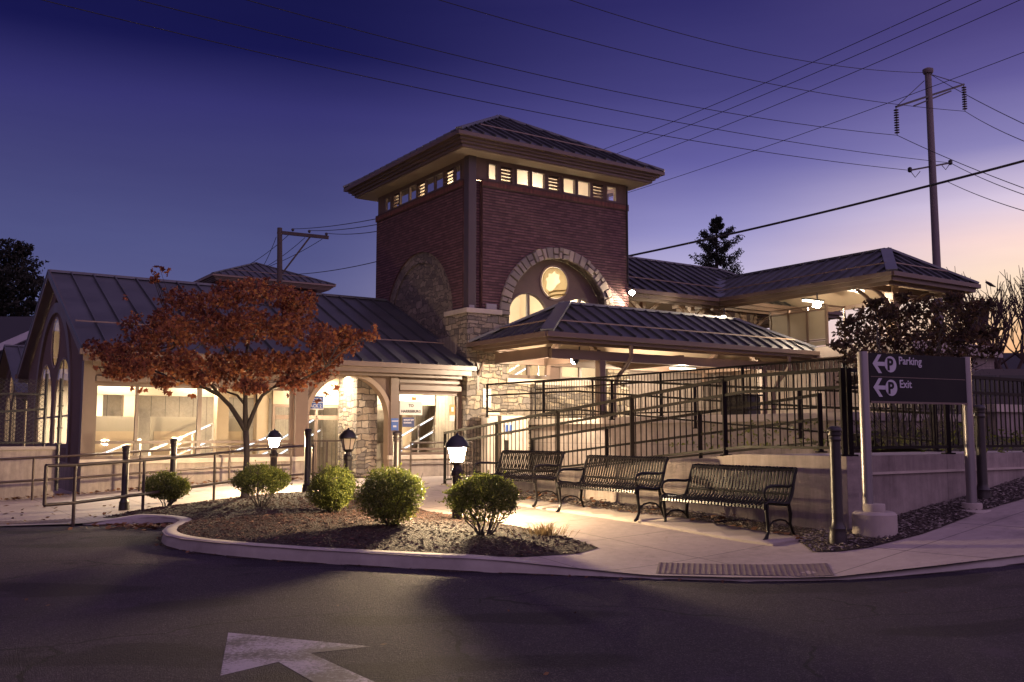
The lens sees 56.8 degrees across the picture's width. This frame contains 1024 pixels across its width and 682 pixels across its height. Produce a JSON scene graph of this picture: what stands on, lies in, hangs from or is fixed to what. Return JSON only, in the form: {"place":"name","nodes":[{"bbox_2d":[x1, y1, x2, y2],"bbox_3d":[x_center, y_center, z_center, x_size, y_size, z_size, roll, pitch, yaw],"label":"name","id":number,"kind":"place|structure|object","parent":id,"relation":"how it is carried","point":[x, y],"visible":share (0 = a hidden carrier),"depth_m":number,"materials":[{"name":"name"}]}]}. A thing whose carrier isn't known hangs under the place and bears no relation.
{"place":"outdoors","nodes":[
{"label":"outdoors","id":0,"kind":"place"},
{"bbox_2d":[0,523,82,526],"bbox_3d":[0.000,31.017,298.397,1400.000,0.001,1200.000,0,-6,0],"label":"curb","id":1,"kind":"structure","parent":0,"point":[46,525],"depth_m":16.68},
{"bbox_2d":[0,344,27,445],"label":"station wing","id":2,"kind":"structure","parent":1,"relation":"on","point":[10,358],"depth_m":45.59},
{"bbox_2d":[4,395,9,441],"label":"window","id":3,"kind":"structure","parent":2,"relation":"in","point":[5,425],"depth_m":46.82,"materials":[{"name":"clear glass"}]},
{"bbox_2d":[9,395,16,443],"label":"window","id":4,"kind":"structure","parent":2,"relation":"in","point":[14,405],"depth_m":44.87,"materials":[{"name":"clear glass"}]},
{"bbox_2d":[0,317,32,357],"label":"house","id":5,"kind":"structure","parent":1,"relation":"on","point":[14,330],"depth_m":75.09,"materials":[{"name":"grey"}]},
{"bbox_2d":[0,237,49,316],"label":"leafy tree","id":6,"kind":"object","parent":1,"relation":"on","point":[15,294],"visible":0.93,"depth_m":91.89,"materials":[{"name":"green plant"}]},
{"bbox_2d":[0,446,55,500],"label":"retaining wall","id":7,"kind":"structure","parent":1,"relation":"on","point":[21,469],"depth_m":21.24,"materials":[{"name":"concrete"}]},
{"bbox_2d":[0,374,48,445],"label":"chain link fence","id":8,"kind":"object","parent":7,"relation":"on","point":[44,417],"visible":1,"depth_m":21.50,"materials":[{"name":"black metal"}]},
{"bbox_2d":[277,227,328,286],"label":"utility pole","id":9,"kind":"object","parent":1,"relation":"on","point":[280,232],"visible":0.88,"depth_m":56.77,"materials":[{"name":"brown wood"}]},
{"bbox_2d":[439,451,1023,529],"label":"wheelchair ramp","id":10,"kind":"structure","parent":1,"relation":"on","point":[904,482],"depth_m":12.63,"materials":[{"name":"concrete"}]},
{"bbox_2d":[441,368,852,484],"bbox_3d":[1.366,1.675,15.886,0.194,1.882,10.114,4,-7,-34],"label":"ramp railing","id":11,"kind":"object","parent":10,"relation":"on","point":[841,387],"visible":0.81,"depth_m":14.11,"materials":[{"name":"brown metal"}]},
{"bbox_2d":[531,393,826,474],"bbox_3d":[2.507,1.861,17.079,0.194,1.578,7.594,4,-7,-34],"label":"ramp railing","id":12,"kind":"object","parent":10,"relation":"on","point":[700,455],"visible":0.52,"depth_m":15.99,"materials":[{"name":"brown metal"}]},
{"bbox_2d":[485,378,942,451],"bbox_3d":[3.014,1.462,20.494,0.194,1.652,13.394,4,-7,-34],"label":"ramp railing","id":13,"kind":"object","parent":10,"relation":"on","point":[797,405],"visible":0.78,"depth_m":19.40,"materials":[{"name":"brown metal"}]},
{"bbox_2d":[845,368,1023,455],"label":"wall railing","id":14,"kind":"object","parent":10,"relation":"on","point":[947,446],"depth_m":13.02,"materials":[{"name":"brown metal"}]},
{"bbox_2d":[529,412,961,471],"bbox_3d":[5.487,3.058,25.362,4.260,2.030,11.480,4,-7,-34],"label":"landing","id":15,"kind":"object","parent":1,"relation":"on","point":[547,446],"visible":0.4,"depth_m":23.51,"materials":[{"name":"concrete"}]},
{"bbox_2d":[533,357,844,418],"bbox_3d":[3.822,1.362,24.326,0.194,1.142,11.294,4,-7,-34],"label":"landing railing","id":16,"kind":"object","parent":15,"relation":"on","point":[592,385],"visible":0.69,"depth_m":23.64,"materials":[{"name":"brown metal"}]},
{"bbox_2d":[721,394,762,414],"bbox_3d":[6.293,1.793,26.083,0.600,0.610,1.100,4,-7,-34],"label":"utility cabinet","id":17,"kind":"object","parent":15,"relation":"on","point":[746,397],"visible":0.4,"depth_m":25.76,"materials":[{"name":"black metal"}]},
{"bbox_2d":[845,358,960,413],"bbox_3d":[8.669,1.026,20.920,4.194,1.142,0.194,4,-7,-34],"label":"landing railing","id":18,"kind":"object","parent":15,"relation":"on","point":[906,409],"visible":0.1,"depth_m":20.76,"materials":[{"name":"brown metal"}]},
{"bbox_2d":[918,284,1008,368],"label":"bare tree","id":19,"kind":"object","parent":1,"relation":"on","point":[985,321],"visible":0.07,"depth_m":70.92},
{"bbox_2d":[998,353,1023,368],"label":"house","id":20,"kind":"structure","parent":1,"relation":"on","point":[1013,362],"depth_m":76.87,"materials":[{"name":"grey"}]},
{"bbox_2d":[194,262,335,292],"bbox_3d":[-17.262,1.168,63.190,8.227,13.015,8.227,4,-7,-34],"label":"roof","id":21,"kind":"structure","parent":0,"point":[254,270],"depth_m":61.28,"materials":[{"name":"metal"}]},
{"bbox_2d":[0,524,1023,681],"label":"road","id":22,"kind":"structure","parent":0,"point":[130,604],"depth_m":7.43,"materials":[{"name":"asphalt"}]},
{"bbox_2d":[220,633,373,681],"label":"road arrow","id":23,"kind":"object","parent":22,"relation":"on","point":[244,651],"visible":1,"depth_m":6.29,"materials":[{"name":"paint"}]},
{"bbox_2d":[82,514,1023,581],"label":"kerb","id":24,"kind":"structure","parent":22,"relation":"on","point":[404,559],"depth_m":10.44,"materials":[{"name":"concrete"}]},
{"bbox_2d":[0,472,1023,577],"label":"sidewalk","id":25,"kind":"structure","parent":0,"point":[643,549],"depth_m":11.03,"materials":[{"name":"concrete"}]},
{"bbox_2d":[0,519,70,523],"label":"curb","id":26,"kind":"structure","parent":25,"relation":"on","point":[34,521],"depth_m":15.74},
{"bbox_2d":[54,378,63,490],"bbox_3d":[-10.360,2.130,21.651,0.120,2.550,0.110,4,-7,-34],"label":"fence gate post","id":27,"kind":"object","parent":25,"relation":"on","point":[59,406],"visible":1,"depth_m":21.64,"materials":[{"name":"black metal"}]},
{"bbox_2d":[118,445,130,510],"bbox_3d":[-7.408,2.648,18.128,0.197,1.306,0.200,0,-6,0],"label":"bollard","id":28,"kind":"object","parent":25,"relation":"on","point":[124,502],"visible":0.95,"depth_m":18.08,"materials":[{"name":"metal"}]},
{"bbox_2d":[0,444,291,499],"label":"handrail","id":29,"kind":"object","parent":25,"relation":"on","point":[33,480],"visible":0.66,"depth_m":22.09,"materials":[{"name":"metal"}]},
{"bbox_2d":[167,438,177,501],"bbox_3d":[-6.921,2.659,19.332,0.197,1.341,0.200,0,-6,0],"label":"bollard","id":30,"kind":"object","parent":25,"relation":"on","point":[173,446],"visible":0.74,"depth_m":19.32,"materials":[{"name":"metal"}]},
{"bbox_2d":[42,444,313,526],"bbox_3d":[-6.114,2.590,17.686,0.865,1.259,6.583,-3,-6,26],"label":"handrail","id":31,"kind":"object","parent":25,"relation":"on","point":[73,502],"visible":0.76,"depth_m":16.69,"materials":[{"name":"metal"}]},
{"bbox_2d":[15,269,476,493],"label":"waiting room wing","id":32,"kind":"structure","parent":25,"relation":"on","point":[405,357],"depth_m":26.55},
{"bbox_2d":[36,364,51,445],"bbox_3d":[-13.722,1.881,27.791,0.023,2.410,2.660,4,-7,-34],"label":"window","id":33,"kind":"structure","parent":32,"relation":"in","point":[46,370],"depth_m":27.61,"materials":[{"name":"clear glass"}]},
{"bbox_2d":[51,317,60,367],"bbox_3d":[-12.875,0.040,26.703,0.023,1.460,1.460,4,-7,-34],"label":"round window","id":34,"kind":"structure","parent":32,"relation":"in","point":[56,332],"depth_m":26.69,"materials":[{"name":"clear glass"}]},
{"bbox_2d":[52,357,67,447],"bbox_3d":[-12.015,1.634,25.288,0.023,2.410,2.660,4,-7,-34],"label":"window","id":35,"kind":"structure","parent":32,"relation":"in","point":[62,372],"depth_m":25.24,"materials":[{"name":"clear glass"}]},
{"bbox_2d":[92,383,292,458],"bbox_3d":[-7.887,2.015,23.802,4.920,1.800,0.090,4,-7,-34],"label":"window","id":36,"kind":"structure","parent":32,"relation":"in","point":[199,391],"depth_m":23.58,"materials":[{"name":"beige glass"}]},
{"bbox_2d":[271,404,337,474],"bbox_3d":[-5.644,2.831,27.086,2.550,1.980,0.090,4,-7,-34],"label":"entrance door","id":37,"kind":"structure","parent":32,"relation":"in","point":[315,417],"depth_m":27.05,"materials":[{"name":"beige glass"}]},
{"bbox_2d":[310,396,323,409],"bbox_3d":[-5.400,1.677,25.779,0.570,0.380,0.029,4,-7,-34],"label":"track sign","id":38,"kind":"object","parent":32,"relation":"attached to","point":[318,406],"visible":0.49,"depth_m":25.84,"materials":[{"name":"white metal"}]},
{"bbox_2d":[376,405,382,470],"bbox_3d":[-3.993,2.989,28.835,0.450,2.050,0.050,4,-7,-34],"label":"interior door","id":39,"kind":"structure","parent":32,"relation":"in","point":[379,461],"depth_m":28.75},
{"bbox_2d":[399,401,421,414],"bbox_3d":[-2.893,1.919,27.106,0.730,0.400,0.028,4,-7,-34],"label":"direction sign","id":40,"kind":"object","parent":32,"relation":"attached to","point":[410,407],"visible":1,"depth_m":27.09,"materials":[{"name":"white metal"}]},
{"bbox_2d":[398,392,459,454],"bbox_3d":[-2.428,2.397,27.470,2.060,1.760,0.090,4,-7,-34],"label":"window","id":41,"kind":"structure","parent":32,"relation":"in","point":[400,393],"depth_m":27.55,"materials":[{"name":"beige glass"}]},
{"bbox_2d":[266,428,282,488],"bbox_3d":[-5.220,2.583,20.747,0.368,1.330,0.374,1,-6,-6],"label":"post lantern","id":42,"kind":"object","parent":25,"relation":"on","point":[274,436],"visible":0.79,"depth_m":20.69,"materials":[{"name":"glass"}]},
{"bbox_2d":[302,428,311,491],"bbox_3d":[-4.176,2.470,19.351,0.197,1.361,0.200,0,-6,0],"label":"bollard","id":43,"kind":"object","parent":25,"relation":"on","point":[308,436],"visible":0.86,"depth_m":19.31,"materials":[{"name":"metal"}]},
{"bbox_2d":[103,491,597,555],"bbox_3d":[-2.949,2.719,14.581,4.655,0.280,10.540,4,-7,-36],"label":"mulch bed","id":44,"kind":"object","parent":25,"relation":"on","point":[506,550],"visible":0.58,"depth_m":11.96,"materials":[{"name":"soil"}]},
{"bbox_2d":[139,468,193,506],"bbox_3d":[-6.443,2.739,17.633,0.989,0.760,0.991,-5,-8,44],"label":"boxwood bush","id":45,"kind":"object","parent":44,"relation":"on","point":[178,486],"visible":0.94,"depth_m":17.47,"materials":[{"name":"green plant"}]},
{"bbox_2d":[82,265,380,497],"bbox_3d":[-5.558,0.797,18.408,5.957,4.647,3.465,0,-6,0],"label":"maple tree","id":46,"kind":"object","parent":44,"relation":"on","point":[183,364],"visible":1,"depth_m":17.57,"materials":[{"name":"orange plant"}]},
{"bbox_2d":[228,461,292,506],"bbox_3d":[-4.126,2.378,15.719,1.124,0.805,1.070,-3,-7,31],"label":"boxwood bush","id":47,"kind":"object","parent":44,"relation":"on","point":[259,476],"visible":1,"depth_m":15.59,"materials":[{"name":"green plant"}]},
{"bbox_2d":[304,461,358,512],"bbox_3d":[-2.702,2.228,14.369,0.874,0.818,0.920,-1,-6,8],"label":"boxwood bush","id":48,"kind":"object","parent":44,"relation":"on","point":[338,483],"visible":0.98,"depth_m":14.17,"materials":[{"name":"green plant"}]},
{"bbox_2d":[339,428,357,475],"bbox_3d":[-3.150,2.328,18.159,0.368,1.330,0.374,3,-6,-28],"label":"post lantern","id":49,"kind":"object","parent":44,"relation":"on","point":[348,437],"visible":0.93,"depth_m":18.10,"materials":[{"name":"paint"}]},
{"bbox_2d":[347,462,429,525],"bbox_3d":[-1.631,2.021,12.433,1.110,0.855,1.063,-1,-6,9],"label":"boxwood bush","id":50,"kind":"object","parent":44,"relation":"on","point":[393,493],"visible":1,"depth_m":12.21,"materials":[{"name":"green plant"}]},
{"bbox_2d":[444,433,469,518],"bbox_3d":[-0.790,1.986,13.621,0.368,1.330,0.374,1,-6,-11],"label":"post lantern","id":51,"kind":"object","parent":44,"relation":"on","point":[457,445],"visible":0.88,"depth_m":13.56,"materials":[{"name":"paint"}]},
{"bbox_2d":[438,470,526,534],"bbox_3d":[-0.348,1.997,11.682,1.020,0.841,1.047,4,-7,-34],"label":"boxwood bush","id":52,"kind":"object","parent":44,"relation":"on","point":[473,492],"visible":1,"depth_m":11.47,"materials":[{"name":"green plant"}]},
{"bbox_2d":[505,521,590,536],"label":"grass tuft","id":53,"kind":"object","parent":44,"relation":"on","point":[543,531],"visible":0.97,"depth_m":11.85,"materials":[{"name":"plant"}]},
{"bbox_2d":[392,431,401,472],"bbox_3d":[-1.880,2.140,15.465,0.197,1.336,0.200,0,-6,0],"label":"bollard","id":54,"kind":"object","parent":25,"relation":"on","point":[397,437],"visible":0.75,"depth_m":15.45,"materials":[{"name":"metal"}]},
{"bbox_2d":[410,441,472,474],"bbox_3d":[-1.963,3.340,26.632,2.055,1.023,0.054,4,-7,-34],"label":"handrail","id":55,"kind":"object","parent":25,"relation":"on","point":[411,464],"visible":0.79,"depth_m":26.38,"materials":[{"name":"metal"}]},
{"bbox_2d":[0,477,906,674],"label":"fallen leaves","id":56,"kind":"object","parent":25,"relation":"on","point":[145,525],"visible":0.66,"depth_m":14.85,"materials":[{"name":"brown plant"}]},
{"bbox_2d":[479,412,499,473],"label":"pillar","id":57,"kind":"structure","parent":25,"relation":"on","point":[492,418],"depth_m":27.44,"materials":[{"name":"stone"}]},
{"bbox_2d":[343,114,664,474],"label":"station tower","id":58,"kind":"structure","parent":25,"relation":"on","point":[488,224],"depth_m":30.14,"materials":[{"name":"brick"}]},
{"bbox_2d":[399,187,408,205],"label":"window","id":59,"kind":"structure","parent":58,"relation":"in","point":[404,193],"depth_m":32.24,"materials":[{"name":"clear glass"}]},
{"bbox_2d":[409,183,416,201],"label":"window","id":60,"kind":"structure","parent":58,"relation":"in","point":[413,188],"depth_m":31.71,"materials":[{"name":"clear glass"}]},
{"bbox_2d":[425,175,434,194],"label":"window","id":61,"kind":"structure","parent":58,"relation":"in","point":[429,182],"depth_m":30.78,"materials":[{"name":"clear glass"}]},
{"bbox_2d":[434,170,443,190],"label":"window","id":62,"kind":"structure","parent":58,"relation":"in","point":[439,177],"depth_m":30.26,"materials":[{"name":"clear glass"}]},
{"bbox_2d":[454,163,461,181],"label":"window","id":63,"kind":"structure","parent":58,"relation":"in","point":[457,168],"depth_m":29.31,"materials":[{"name":"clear glass"}]},
{"bbox_2d":[509,292,549,379],"bbox_3d":[0.495,-0.170,29.767,1.660,2.740,0.090,4,-7,-34],"label":"window","id":64,"kind":"structure","parent":58,"relation":"in","point":[527,376],"depth_m":29.78,"materials":[{"name":"beige glass"}]},
{"bbox_2d":[540,265,568,300],"bbox_3d":[1.348,-1.875,30.511,1.160,1.160,0.090,4,-7,-34],"label":"round window","id":65,"kind":"structure","parent":58,"relation":"in","point":[556,266],"depth_m":30.48,"materials":[{"name":"beige glass"}]},
{"bbox_2d":[560,298,591,380],"bbox_3d":[2.201,-0.057,30.914,1.660,2.740,0.090,4,-7,-34],"label":"window","id":66,"kind":"structure","parent":58,"relation":"in","point":[578,300],"depth_m":30.77,"materials":[{"name":"beige glass"}]},
{"bbox_2d":[498,416,527,471],"bbox_3d":[-0.041,3.094,28.223,0.970,1.720,0.568,4,-7,-34],"label":"ticket machine","id":67,"kind":"object","parent":25,"relation":"on","point":[522,436],"visible":0.41,"depth_m":27.99,"materials":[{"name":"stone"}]},
{"bbox_2d":[492,495,570,508],"bbox_3d":[0.127,2.721,15.984,0.630,0.117,2.200,4,-7,-34],"label":"bench pad","id":68,"kind":"object","parent":25,"relation":"on","point":[529,503],"visible":0.41,"depth_m":15.38,"materials":[{"name":"concrete"}]},
{"bbox_2d":[473,450,565,506],"bbox_3d":[0.101,2.298,16.008,0.685,0.883,1.848,4,-7,-34],"label":"park bench","id":69,"kind":"object","parent":68,"relation":"on","point":[535,476],"visible":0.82,"depth_m":15.96,"materials":[{"name":"metal"}]},
{"bbox_2d":[546,505,672,523],"bbox_3d":[1.414,2.577,14.083,0.630,0.130,2.200,4,-7,-34],"label":"bench pad","id":70,"kind":"object","parent":25,"relation":"on","point":[621,515],"visible":0.84,"depth_m":13.93,"materials":[{"name":"concrete"}]},
{"bbox_2d":[556,455,668,521],"bbox_3d":[1.461,2.145,14.000,0.685,0.883,1.848,4,-7,-34],"label":"park bench","id":71,"kind":"object","parent":70,"relation":"on","point":[560,484],"visible":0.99,"depth_m":14.02,"materials":[{"name":"metal"}]},
{"bbox_2d":[466,301,821,417],"bbox_3d":[4.522,1.547,29.477,11.559,5.045,4.138,4,-7,-34],"label":"entrance canopy","id":72,"kind":"object","parent":25,"relation":"on","point":[605,337],"visible":0.88,"depth_m":27.99,"materials":[{"name":"metal"}]},
{"bbox_2d":[641,517,805,545],"bbox_3d":[2.674,2.454,12.222,0.630,0.173,2.300,4,-7,-34],"label":"bench pad","id":73,"kind":"object","parent":25,"relation":"on","point":[721,531],"visible":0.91,"depth_m":12.12,"materials":[{"name":"concrete"}]},
{"bbox_2d":[660,464,797,539],"bbox_3d":[2.813,2.077,12.390,0.685,0.883,1.848,4,-7,-34],"label":"park bench","id":74,"kind":"object","parent":73,"relation":"on","point":[765,502],"visible":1,"depth_m":12.38,"materials":[{"name":"metal"}]},
{"bbox_2d":[656,562,833,575],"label":"tactile paving","id":75,"kind":"structure","parent":25,"relation":"on","point":[821,569],"depth_m":9.85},
{"bbox_2d":[519,478,1023,551],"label":"mulch strip","id":76,"kind":"object","parent":25,"relation":"on","point":[917,522],"visible":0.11,"depth_m":12.00,"materials":[{"name":"soil"}]},
{"bbox_2d":[518,476,1023,550],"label":"edging stones","id":77,"kind":"object","parent":76,"relation":"on","point":[1019,481],"visible":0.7,"depth_m":12.24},
{"bbox_2d":[852,351,990,536],"bbox_3d":[5.028,1.327,11.594,2.265,2.335,0.499,3,-6,-28],"label":"parking sign","id":78,"kind":"object","parent":76,"relation":"on","point":[902,378],"visible":0.95,"depth_m":11.54,"materials":[{"name":"metal"}]},
{"bbox_2d":[827,426,846,543],"bbox_3d":[3.711,1.665,10.829,0.197,1.381,0.200,0,-6,0],"label":"bollard","id":79,"kind":"object","parent":25,"relation":"on","point":[837,532],"visible":0.98,"depth_m":10.78,"materials":[{"name":"metal"}]},
{"bbox_2d":[973,405,991,498],"bbox_3d":[6.252,1.522,12.611,0.197,1.346,0.200,0,-6,0],"label":"bollard","id":80,"kind":"object","parent":25,"relation":"on","point":[983,488],"visible":0.86,"depth_m":12.57,"materials":[{"name":"metal"}]},
{"bbox_2d":[0,0,1023,352],"label":"sky","id":81,"kind":"structure","parent":0,"point":[127,148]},
{"bbox_2d":[629,351,993,427],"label":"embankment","id":82,"kind":"structure","parent":0,"point":[989,364],"depth_m":32.88,"materials":[{"name":"concrete"}]},
{"bbox_2d":[688,215,744,273],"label":"pine tree","id":83,"kind":"object","parent":82,"relation":"on","point":[717,256],"visible":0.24,"depth_m":62.46,"materials":[{"name":"green plant"}]},
{"bbox_2d":[893,67,966,340],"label":"utility pole","id":84,"kind":"object","parent":82,"relation":"on","point":[935,235],"visible":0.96,"depth_m":46.94,"materials":[{"name":"wood"}]},
{"bbox_2d":[43,0,904,169],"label":"power line","id":85,"kind":"object","parent":84,"relation":"attached to","point":[436,91],"visible":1,"depth_m":32.61,"materials":[{"name":"metal"}]},
{"bbox_2d":[139,0,947,162],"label":"power line","id":86,"kind":"object","parent":84,"relation":"attached to","point":[505,87],"visible":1,"depth_m":33.74,"materials":[{"name":"metal"}]},
{"bbox_2d":[247,0,891,134],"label":"power line","id":87,"kind":"object","parent":84,"relation":"attached to","point":[542,75],"visible":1,"depth_m":34.22,"materials":[{"name":"metal"}]},
{"bbox_2d":[440,0,958,110],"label":"power line","id":88,"kind":"object","parent":84,"relation":"attached to","point":[681,64],"visible":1,"depth_m":36.64,"materials":[{"name":"metal"}]},
{"bbox_2d":[571,0,925,72],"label":"power line","id":89,"kind":"object","parent":84,"relation":"attached to","point":[742,48],"visible":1,"depth_m":38.26,"materials":[{"name":"metal"}]},
{"bbox_2d":[605,0,949,148],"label":"power line","id":90,"kind":"object","parent":84,"relation":"attached to","point":[791,71],"visible":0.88,"depth_m":46.85,"materials":[{"name":"metal"}]},
{"bbox_2d":[617,0,980,153],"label":"power line","id":91,"kind":"object","parent":84,"relation":"attached to","point":[814,73],"visible":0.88,"depth_m":46.83,"materials":[{"name":"metal"}]},
{"bbox_2d":[609,52,1023,198],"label":"power line","id":92,"kind":"object","parent":84,"relation":"attached to","point":[836,121],"visible":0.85,"depth_m":46.96,"materials":[{"name":"metal"}]},
{"bbox_2d":[629,160,1023,255],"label":"power line","id":93,"kind":"object","parent":84,"relation":"attached to","point":[886,196],"visible":0.95,"depth_m":38.82,"materials":[{"name":"metal"}]},
{"bbox_2d":[637,0,1019,159],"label":"power line","id":94,"kind":"object","parent":84,"relation":"attached to","point":[841,77],"visible":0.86,"depth_m":47.16,"materials":[{"name":"metal"}]},
{"bbox_2d":[628,256,1002,361],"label":"platform","id":95,"kind":"structure","parent":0,"point":[662,285],"depth_m":35.14,"materials":[{"name":"metal"}]},
{"bbox_2d":[769,304,844,346],"bbox_3d":[10.818,-0.311,34.710,1.060,1.770,2.580,4,-7,-34],"label":"windscreen shelter","id":96,"kind":"object","parent":95,"relation":"on","point":[810,326],"visible":0.58,"depth_m":34.17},
{"bbox_2d":[672,247,980,339],"bbox_3d":[10.878,-1.200,33.922,4.940,3.385,9.611,4,-7,-34],"label":"platform canopy","id":97,"kind":"object","parent":95,"relation":"on","point":[888,272],"visible":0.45,"depth_m":31.87,"materials":[{"name":"metal"}]},
{"bbox_2d":[858,427,1023,451],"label":"planted bank","id":98,"kind":"structure","parent":0,"point":[989,448],"depth_m":17.52,"materials":[{"name":"plant"}]},
{"bbox_2d":[656,419,1023,452],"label":"ground cover","id":99,"kind":"object","parent":98,"relation":"on","point":[907,441],"visible":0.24,"depth_m":18.27,"materials":[{"name":"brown plant"}]},
{"bbox_2d":[870,403,909,445],"bbox_3d":[6.489,1.304,16.445,0.869,1.084,0.574,-1,-6,9],"label":"shrub","id":100,"kind":"object","parent":99,"relation":"on","point":[889,429],"visible":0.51,"depth_m":16.37,"materials":[{"name":"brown plant"}]},
{"bbox_2d":[883,404,917,443],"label":"shrub","id":101,"kind":"object","parent":98,"relation":"on","point":[901,432],"visible":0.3,"depth_m":17.36,"materials":[{"name":"brown plant"}]},
{"bbox_2d":[826,290,1004,436],"bbox_3d":[8.455,0.506,19.743,3.615,3.252,3.110,-2,-6,19],"label":"leafy tree","id":102,"kind":"object","parent":98,"relation":"on","point":[957,339],"visible":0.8,"depth_m":19.81,"materials":[{"name":"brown plant"}]},
{"bbox_2d":[906,404,943,445],"bbox_3d":[7.025,1.255,15.954,0.676,1.086,0.859,0,-6,0],"label":"shrub","id":103,"kind":"object","parent":98,"relation":"on","point":[929,429],"visible":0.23,"depth_m":15.89,"materials":[{"name":"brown plant"}]},
{"bbox_2d":[920,400,974,444],"bbox_3d":[8.001,1.394,17.272,0.945,1.068,0.717,2,-6,-22],"label":"shrub","id":104,"kind":"object","parent":98,"relation":"on","point":[953,425],"visible":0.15,"depth_m":17.06,"materials":[{"name":"green plant"}]},
{"bbox_2d":[918,267,1022,368],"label":"bare tree","id":105,"kind":"object","parent":98,"relation":"on","point":[1001,344],"visible":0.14,"depth_m":65.48,"materials":[{"name":"plant"}]},
{"bbox_2d":[948,269,1023,368],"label":"bare tree","id":106,"kind":"object","parent":98,"relation":"on","point":[1000,306],"visible":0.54,"depth_m":59.00,"materials":[{"name":"plant"}]},
{"bbox_2d":[979,404,1023,436],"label":"street wall","id":107,"kind":"structure","parent":98,"relation":"on","point":[1003,417],"depth_m":20.62,"materials":[{"name":"concrete"}]},
{"bbox_2d":[997,265,1023,363],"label":"bare tree","id":108,"kind":"object","parent":98,"relation":"on","point":[1012,332],"visible":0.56,"depth_m":61.20,"materials":[{"name":"plant"}]},
{"bbox_2d":[898,369,1023,426],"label":"fence","id":109,"kind":"object","parent":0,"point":[1011,373],"visible":0.2,"depth_m":26.99,"materials":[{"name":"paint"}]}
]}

